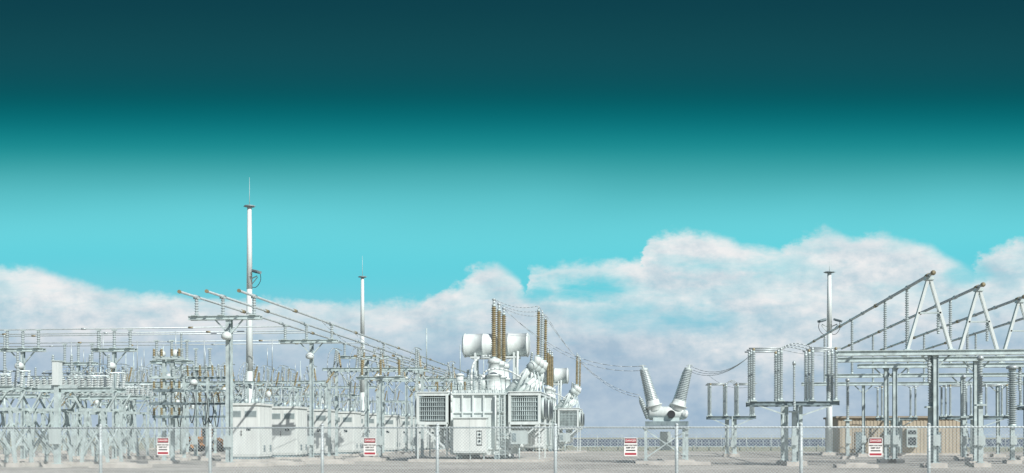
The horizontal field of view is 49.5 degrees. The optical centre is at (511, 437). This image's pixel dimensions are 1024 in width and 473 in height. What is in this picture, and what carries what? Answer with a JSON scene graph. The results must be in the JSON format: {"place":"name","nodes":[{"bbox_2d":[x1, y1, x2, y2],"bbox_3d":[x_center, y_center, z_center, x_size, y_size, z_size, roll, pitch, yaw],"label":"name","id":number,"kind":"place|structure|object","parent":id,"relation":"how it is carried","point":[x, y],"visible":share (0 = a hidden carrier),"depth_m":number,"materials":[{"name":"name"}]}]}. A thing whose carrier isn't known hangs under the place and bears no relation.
{"place":"outdoors","nodes":[
{"label":"outdoors","id":0,"kind":"place"},
{"bbox_2d":[189,429,225,451],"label":"wheel loader","id":1,"kind":"object","parent":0,"point":[220,443],"visible":0.32,"depth_m":137.26,"materials":[{"name":"metal"}]},
{"bbox_2d":[0,438,1023,472],"bbox_3d":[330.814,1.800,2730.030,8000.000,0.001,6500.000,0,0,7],"label":"gravel ground","id":2,"kind":"structure","parent":0,"point":[375,466],"depth_m":73.52,"materials":[{"name":"grey gravel"}]},
{"bbox_2d":[0,335,11,456],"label":"bus support column","id":3,"kind":"structure","parent":2,"relation":"on","point":[4,344],"depth_m":104.43,"materials":[{"name":"metal"}]},
{"bbox_2d":[0,326,356,346],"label":"cross busbar","id":4,"kind":"object","parent":3,"relation":"on","point":[190,332],"visible":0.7,"depth_m":106.94,"materials":[{"name":"metal"}]},
{"bbox_2d":[0,352,42,466],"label":"disconnect switch stand","id":5,"kind":"object","parent":2,"relation":"on","point":[9,387],"visible":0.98,"depth_m":68.11,"materials":[{"name":"metal"}]},
{"bbox_2d":[0,329,45,461],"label":"bus support column","id":6,"kind":"structure","parent":2,"relation":"on","point":[22,350],"depth_m":79.88,"materials":[{"name":"metal"}]},
{"bbox_2d":[0,367,53,459],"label":"disconnect switch stand","id":7,"kind":"object","parent":2,"relation":"on","point":[13,395],"visible":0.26,"depth_m":87.99,"materials":[{"name":"metal"}]},
{"bbox_2d":[38,360,76,467],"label":"instrument transformer column","id":8,"kind":"structure","parent":2,"relation":"on","point":[57,386],"depth_m":65.84,"materials":[{"name":"metal"}]},
{"bbox_2d":[20,354,131,465],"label":"disconnect switch stand","id":9,"kind":"object","parent":2,"relation":"on","point":[105,384],"visible":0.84,"depth_m":69.32,"materials":[{"name":"metal"}]},
{"bbox_2d":[62,343,98,458],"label":"bus support column","id":10,"kind":"structure","parent":2,"relation":"on","point":[78,364],"depth_m":91.89,"materials":[{"name":"metal"}]},
{"bbox_2d":[91,334,101,455],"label":"bus support column","id":11,"kind":"structure","parent":2,"relation":"on","point":[100,404],"depth_m":103.29,"materials":[{"name":"metal"}]},
{"bbox_2d":[66,370,155,458],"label":"disconnect switch stand","id":12,"kind":"object","parent":2,"relation":"on","point":[103,396],"visible":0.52,"depth_m":91.33,"materials":[{"name":"metal"}]},
{"bbox_2d":[91,329,137,461],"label":"bus support column","id":13,"kind":"structure","parent":2,"relation":"on","point":[114,350],"depth_m":79.88,"materials":[{"name":"metal"}]},
{"bbox_2d":[89,462,151,467],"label":"concrete pad","id":14,"kind":"object","parent":2,"relation":"on","point":[131,464],"visible":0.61,"depth_m":65.35,"materials":[{"name":"grey concrete"}]},
{"bbox_2d":[67,331,262,456],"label":"disconnect switch bay","id":15,"kind":"object","parent":2,"relation":"on","point":[217,382],"visible":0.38,"depth_m":101.16,"materials":[{"name":"metal"}]},
{"bbox_2d":[148,348,187,463],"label":"switch tower","id":16,"kind":"structure","parent":2,"relation":"on","point":[172,377],"depth_m":75.77,"materials":[{"name":"metal"}]},
{"bbox_2d":[38,339,301,455],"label":"disconnect switch bay","id":17,"kind":"object","parent":2,"relation":"on","point":[267,393],"visible":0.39,"depth_m":110.41,"materials":[{"name":"metal"}]},
{"bbox_2d":[149,340,193,460],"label":"bus support column","id":18,"kind":"structure","parent":2,"relation":"on","point":[184,361],"depth_m":83.81,"materials":[{"name":"metal"}]},
{"bbox_2d":[175,333,189,456],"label":"bus support column","id":19,"kind":"structure","parent":2,"relation":"on","point":[180,454],"depth_m":102.30,"materials":[{"name":"metal"}]},
{"bbox_2d":[175,348,215,458],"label":"bus support column","id":20,"kind":"structure","parent":2,"relation":"on","point":[194,382],"depth_m":91.83,"materials":[{"name":"metal"}]},
{"bbox_2d":[61,348,331,453],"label":"disconnect switch bay","id":21,"kind":"object","parent":2,"relation":"on","point":[321,383],"visible":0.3,"depth_m":120.34,"materials":[{"name":"metal"}]},
{"bbox_2d":[177,364,234,460],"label":"cable termination rack","id":22,"kind":"object","parent":2,"relation":"on","point":[207,404],"visible":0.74,"depth_m":85.88,"materials":[{"name":"metal"}]},
{"bbox_2d":[61,357,359,451],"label":"disconnect switch bay","id":23,"kind":"object","parent":2,"relation":"on","point":[353,396],"visible":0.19,"depth_m":132.59,"materials":[{"name":"metal"}]},
{"bbox_2d":[188,296,262,466],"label":"bus support column","id":24,"kind":"structure","parent":2,"relation":"on","point":[227,335],"depth_m":68.43,"materials":[{"name":"metal"}]},
{"bbox_2d":[177,289,469,377],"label":"tubular busbar","id":25,"kind":"object","parent":24,"relation":"on","point":[249,305],"visible":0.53,"depth_m":83.31,"materials":[{"name":"metal"}]},
{"bbox_2d":[71,361,384,450],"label":"disconnect switch bay","id":26,"kind":"object","parent":2,"relation":"on","point":[344,387],"visible":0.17,"depth_m":145.43,"materials":[{"name":"metal"}]},
{"bbox_2d":[221,378,278,461],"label":"switchgear cabinet","id":27,"kind":"object","parent":2,"relation":"on","point":[252,414],"visible":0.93,"depth_m":83.03,"materials":[{"name":"metal"}]},
{"bbox_2d":[243,177,261,402],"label":"lightning mast","id":28,"kind":"object","parent":2,"relation":"on","point":[249,343],"visible":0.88,"depth_m":99.80,"materials":[{"name":"metal"}]},
{"bbox_2d":[98,371,409,449],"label":"disconnect switch bay","id":29,"kind":"object","parent":2,"relation":"on","point":[394,400],"visible":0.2,"depth_m":161.65,"materials":[{"name":"metal"}]},
{"bbox_2d":[236,461,273,466],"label":"concrete pad","id":30,"kind":"object","parent":2,"relation":"on","point":[240,464],"visible":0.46,"depth_m":68.23,"materials":[{"name":"grey concrete"}]},
{"bbox_2d":[262,460,305,464],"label":"concrete pad","id":31,"kind":"object","parent":2,"relation":"on","point":[281,462],"visible":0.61,"depth_m":71.14,"materials":[{"name":"grey concrete"}]},
{"bbox_2d":[270,384,308,458],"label":"switchgear cabinet","id":32,"kind":"object","parent":2,"relation":"on","point":[289,415],"visible":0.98,"depth_m":91.96,"materials":[{"name":"metal"}]},
{"bbox_2d":[279,324,337,460],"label":"bus support column","id":33,"kind":"structure","parent":2,"relation":"on","point":[310,357],"depth_m":85.34,"materials":[{"name":"metal"}]},
{"bbox_2d":[304,389,341,456],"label":"switchgear cabinet","id":34,"kind":"object","parent":2,"relation":"on","point":[320,415],"visible":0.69,"depth_m":100.85,"materials":[{"name":"metal"}]},
{"bbox_2d":[305,459,354,463],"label":"concrete pad","id":35,"kind":"object","parent":2,"relation":"on","point":[336,461],"visible":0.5,"depth_m":75.22,"materials":[{"name":"grey concrete"}]},
{"bbox_2d":[332,393,362,455],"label":"switchgear cabinet","id":36,"kind":"object","parent":2,"relation":"on","point":[350,418],"visible":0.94,"depth_m":109.81,"materials":[{"name":"metal"}]},
{"bbox_2d":[359,256,366,412],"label":"lightning mast","id":37,"kind":"object","parent":2,"relation":"on","point":[362,382],"visible":0.56,"depth_m":127.81,"materials":[{"name":"metal"}]},
{"bbox_2d":[340,343,388,456],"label":"bus support column","id":38,"kind":"structure","parent":2,"relation":"on","point":[344,356],"depth_m":102.19,"materials":[{"name":"metal"}]},
{"bbox_2d":[345,457,385,460],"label":"concrete pad","id":39,"kind":"object","parent":2,"relation":"on","point":[367,459],"visible":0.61,"depth_m":83.53,"materials":[{"name":"grey concrete"}]},
{"bbox_2d":[356,396,385,452],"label":"switchgear cabinet","id":40,"kind":"object","parent":2,"relation":"on","point":[372,419],"visible":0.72,"depth_m":118.75,"materials":[{"name":"metal"}]},
{"bbox_2d":[322,328,429,458],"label":"disconnect switch bay","id":41,"kind":"object","parent":2,"relation":"on","point":[418,369],"visible":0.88,"depth_m":93.32,"materials":[{"name":"metal"}]},
{"bbox_2d":[356,358,405,459],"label":"bus support column","id":42,"kind":"structure","parent":2,"relation":"on","point":[380,377],"depth_m":87.76,"materials":[{"name":"metal"}]},
{"bbox_2d":[354,354,469,384],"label":"tubular busbar","id":43,"kind":"object","parent":42,"relation":"on","point":[393,355],"visible":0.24,"depth_m":94.87,"materials":[{"name":"metal"}]},
{"bbox_2d":[376,400,402,452],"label":"switchgear cabinet","id":44,"kind":"object","parent":2,"relation":"on","point":[392,420],"visible":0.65,"depth_m":127.66,"materials":[{"name":"metal"}]},
{"bbox_2d":[386,356,422,453],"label":"bus support column","id":45,"kind":"structure","parent":2,"relation":"on","point":[405,440],"depth_m":119.11,"materials":[{"name":"metal"}]},
{"bbox_2d":[394,402,419,450],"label":"switchgear cabinet","id":46,"kind":"object","parent":2,"relation":"on","point":[402,420],"visible":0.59,"depth_m":136.59,"materials":[{"name":"metal"}]},
{"bbox_2d":[409,404,428,450],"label":"switchgear cabinet","id":47,"kind":"object","parent":2,"relation":"on","point":[426,440],"visible":0.23,"depth_m":145.57,"materials":[{"name":"metal"}]},
{"bbox_2d":[373,345,469,455],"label":"disconnect switch bay","id":48,"kind":"object","parent":2,"relation":"on","point":[450,379],"visible":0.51,"depth_m":110.20,"materials":[{"name":"metal"}]},
{"bbox_2d":[431,425,439,449],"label":"switchgear cabinet","id":49,"kind":"object","parent":2,"relation":"on","point":[433,445],"depth_m":154.42,"materials":[{"name":"metal"}]},
{"bbox_2d":[425,366,452,451],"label":"bus support column","id":50,"kind":"structure","parent":2,"relation":"on","point":[435,391],"depth_m":135.88,"materials":[{"name":"metal"}]},
{"bbox_2d":[409,359,483,452],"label":"disconnect switch bay","id":51,"kind":"object","parent":2,"relation":"on","point":[431,387],"visible":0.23,"depth_m":126.08,"materials":[{"name":"metal"}]},
{"bbox_2d":[436,382,465,452],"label":"bus support column","id":52,"kind":"structure","parent":2,"relation":"on","point":[437,385],"depth_m":119.58,"materials":[{"name":"metal"}]},
{"bbox_2d":[438,374,512,450],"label":"disconnect switch bay","id":53,"kind":"object","parent":2,"relation":"on","point":[444,384],"visible":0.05,"depth_m":143.97,"materials":[{"name":"metal"}]},
{"bbox_2d":[408,299,553,461],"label":"power transformer","id":54,"kind":"object","parent":2,"relation":"on","point":[495,397],"visible":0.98,"depth_m":82.70,"materials":[{"name":"metal"}]},
{"bbox_2d":[0,423,1023,472],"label":"chain link fence","id":55,"kind":"object","parent":2,"relation":"on","point":[801,427],"visible":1,"depth_m":33.97,"materials":[{"name":"metal"}]},
{"bbox_2d":[157,438,168,454],"bbox_3d":[-11.099,0.290,35.326,0.400,0.560,0.052,0,0,7],"label":"danger sign","id":56,"kind":"object","parent":55,"relation":"attached to","point":[162,446],"visible":1,"depth_m":35.31,"materials":[{"name":"metal"}]},
{"bbox_2d":[364,438,375,455],"bbox_3d":[-4.417,0.290,34.516,0.400,0.560,0.052,0,0,7],"label":"danger sign","id":57,"kind":"object","parent":55,"relation":"attached to","point":[369,446],"visible":1,"depth_m":34.50,"materials":[{"name":"metal"}]},
{"bbox_2d":[624,438,636,455],"bbox_3d":[3.585,0.290,33.546,0.400,0.560,0.052,0,0,7],"label":"danger sign","id":58,"kind":"object","parent":55,"relation":"attached to","point":[630,446],"visible":1,"depth_m":33.53,"materials":[{"name":"metal"}]},
{"bbox_2d":[868,438,882,456],"bbox_3d":[10.701,0.290,32.684,0.400,0.560,0.052,0,0,7],"label":"danger sign","id":59,"kind":"object","parent":55,"relation":"attached to","point":[875,447],"visible":1,"depth_m":32.67,"materials":[{"name":"metal"}]},
{"bbox_2d":[89,435,1005,450],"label":"perimeter fence","id":60,"kind":"object","parent":2,"relation":"on","point":[597,442],"visible":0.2,"depth_m":143.78,"materials":[{"name":"metal"}]},
{"bbox_2d":[520,348,586,452],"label":"power transformer","id":61,"kind":"object","parent":2,"relation":"on","point":[565,414],"visible":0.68,"depth_m":128.38,"materials":[{"name":"metal"}]},
{"bbox_2d":[635,364,692,463],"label":"circuit breaker","id":62,"kind":"object","parent":2,"relation":"on","point":[659,415],"visible":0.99,"depth_m":76.64,"materials":[{"name":"metal"}]},
{"bbox_2d":[330,300,834,396],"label":"overhead wire","id":63,"kind":"object","parent":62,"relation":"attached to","point":[505,309],"visible":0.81,"depth_m":82.58,"materials":[{"name":"grey metal"}]},
{"bbox_2d":[649,460,710,464],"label":"concrete pad","id":64,"kind":"object","parent":2,"relation":"on","point":[680,462],"visible":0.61,"depth_m":72.33,"materials":[{"name":"grey concrete"}]},
{"bbox_2d":[705,380,756,456],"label":"disconnect switch","id":65,"kind":"object","parent":2,"relation":"on","point":[725,416],"visible":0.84,"depth_m":102.72,"materials":[{"name":"metal"}]},
{"bbox_2d":[565,440,1009,448],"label":"solar panel row","id":66,"kind":"object","parent":2,"relation":"on","point":[572,444],"visible":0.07,"depth_m":174.46,"materials":[{"name":"glass"}]},
{"bbox_2d":[785,361,799,465],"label":"post insulator column","id":67,"kind":"structure","parent":2,"relation":"on","point":[794,423],"depth_m":69.87,"materials":[{"name":"metal"}]},
{"bbox_2d":[745,343,840,465],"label":"disconnect switch","id":68,"kind":"object","parent":2,"relation":"on","point":[779,401],"visible":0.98,"depth_m":71.57,"materials":[{"name":"metal"}]},
{"bbox_2d":[573,440,1022,450],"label":"solar panel row","id":69,"kind":"object","parent":2,"relation":"on","point":[718,444],"visible":0.39,"depth_m":150.26,"materials":[{"name":"glass"}]},
{"bbox_2d":[574,439,1022,447],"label":"solar panel row","id":70,"kind":"object","parent":2,"relation":"on","point":[738,439],"visible":0.01,"depth_m":203.19,"materials":[{"name":"glass"}]},
{"bbox_2d":[817,260,842,454],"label":"lightning mast","id":71,"kind":"object","parent":2,"relation":"on","point":[829,417],"visible":0.81,"depth_m":111.79,"materials":[{"name":"metal"}]},
{"bbox_2d":[840,378,854,458],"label":"post insulator column","id":72,"kind":"structure","parent":2,"relation":"on","point":[847,380],"depth_m":91.88,"materials":[{"name":"metal"}]},
{"bbox_2d":[833,462,878,467],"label":"concrete pad","id":73,"kind":"object","parent":2,"relation":"on","point":[857,465],"visible":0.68,"depth_m":65.35,"materials":[{"name":"grey concrete"}]},
{"bbox_2d":[874,385,918,455],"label":"disconnect switch","id":74,"kind":"object","parent":2,"relation":"on","point":[910,418],"visible":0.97,"depth_m":107.19,"materials":[{"name":"metal"}]},
{"bbox_2d":[839,453,959,454],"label":"foundation","id":75,"kind":"object","parent":2,"relation":"on","point":[910,454],"visible":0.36,"depth_m":111.76,"materials":[{"name":"concrete"}]},
{"bbox_2d":[801,334,1022,456],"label":"bus gantry","id":76,"kind":"object","parent":2,"relation":"on","point":[873,383],"visible":0.6,"depth_m":103.25,"materials":[{"name":"metal"}]},
{"bbox_2d":[825,319,1023,459],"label":"bus gantry","id":77,"kind":"object","parent":2,"relation":"on","point":[916,375],"visible":0.56,"depth_m":89.32,"materials":[{"name":"metal"}]},
{"bbox_2d":[920,355,932,467],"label":"post insulator column","id":78,"kind":"structure","parent":2,"relation":"on","point":[929,406],"depth_m":65.88,"materials":[{"name":"metal"}]},
{"bbox_2d":[836,349,1023,467],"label":"bus gantry","id":79,"kind":"object","parent":2,"relation":"on","point":[935,364],"visible":0.96,"depth_m":65.51,"materials":[{"name":"metal"}]},
{"bbox_2d":[904,276,955,349],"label":"frame support","id":80,"kind":"object","parent":79,"relation":"on","point":[930,282],"visible":1,"depth_m":65.57,"materials":[{"name":"grey paint"}]},
{"bbox_2d":[837,289,1023,465],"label":"bus gantry","id":81,"kind":"object","parent":2,"relation":"on","point":[974,360],"visible":0.66,"depth_m":70.80,"materials":[{"name":"metal"}]},
{"bbox_2d":[807,270,1023,356],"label":"tubular busbar","id":82,"kind":"object","parent":81,"relation":"on","point":[933,272],"visible":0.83,"depth_m":88.33,"materials":[{"name":"metal"}]},
{"bbox_2d":[958,288,1003,355],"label":"frame support","id":83,"kind":"object","parent":81,"relation":"on","point":[979,292],"visible":0.98,"depth_m":70.60,"materials":[{"name":"grey paint"}]},
{"bbox_2d":[857,301,1023,462],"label":"bus gantry","id":84,"kind":"object","parent":2,"relation":"on","point":[886,366],"visible":0.81,"depth_m":77.57,"materials":[{"name":"metal"}]},
{"bbox_2d":[997,300,1023,362],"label":"frame support","id":85,"kind":"object","parent":84,"relation":"on","point":[1015,312],"visible":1,"depth_m":76.63,"materials":[{"name":"grey paint"}]},
{"bbox_2d":[955,375,972,460],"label":"post insulator column","id":86,"kind":"structure","parent":2,"relation":"on","point":[963,416],"depth_m":85.87,"materials":[{"name":"metal"}]},
{"bbox_2d":[939,382,1008,456],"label":"disconnect switch","id":87,"kind":"object","parent":2,"relation":"on","point":[970,418],"visible":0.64,"depth_m":100.83,"materials":[{"name":"metal"}]},
{"bbox_2d":[969,355,990,466],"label":"post insulator column","id":88,"kind":"structure","parent":2,"relation":"on","point":[980,404],"depth_m":66.87,"materials":[{"name":"metal"}]},
{"bbox_2d":[1002,365,1021,463],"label":"post insulator column","id":89,"kind":"structure","parent":2,"relation":"on","point":[1012,392],"depth_m":75.81,"materials":[{"name":"ceramic"}]},
{"bbox_2d":[1015,367,1023,409],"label":"disconnect switch","id":90,"kind":"object","parent":2,"relation":"on","point":[1021,407],"visible":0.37,"depth_m":80.13,"materials":[{"name":"metal"}]},
{"bbox_2d":[0,0,1023,437],"label":"sky","id":91,"kind":"structure","parent":0,"point":[673,184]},
{"bbox_2d":[825,418,959,452],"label":"walls","id":92,"kind":"structure","parent":0,"point":[874,422],"depth_m":112.21,"materials":[{"name":"beige metal"}]},
{"bbox_2d":[823,416,946,418],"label":"roof","id":93,"kind":"structure","parent":92,"relation":"on","point":[876,416],"depth_m":112.38,"materials":[{"name":"metal"}]},
{"bbox_2d":[855,431,941,452],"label":"doors","id":94,"kind":"structure","parent":92,"relation":"attached to","point":[859,434],"depth_m":112.64,"materials":[{"name":"metal"}]},
{"bbox_2d":[889,428,916,446],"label":"air conditioners","id":95,"kind":"object","parent":92,"relation":"attached to","point":[912,438],"visible":0.34,"depth_m":111.54,"materials":[{"name":"paint"}]}
]}

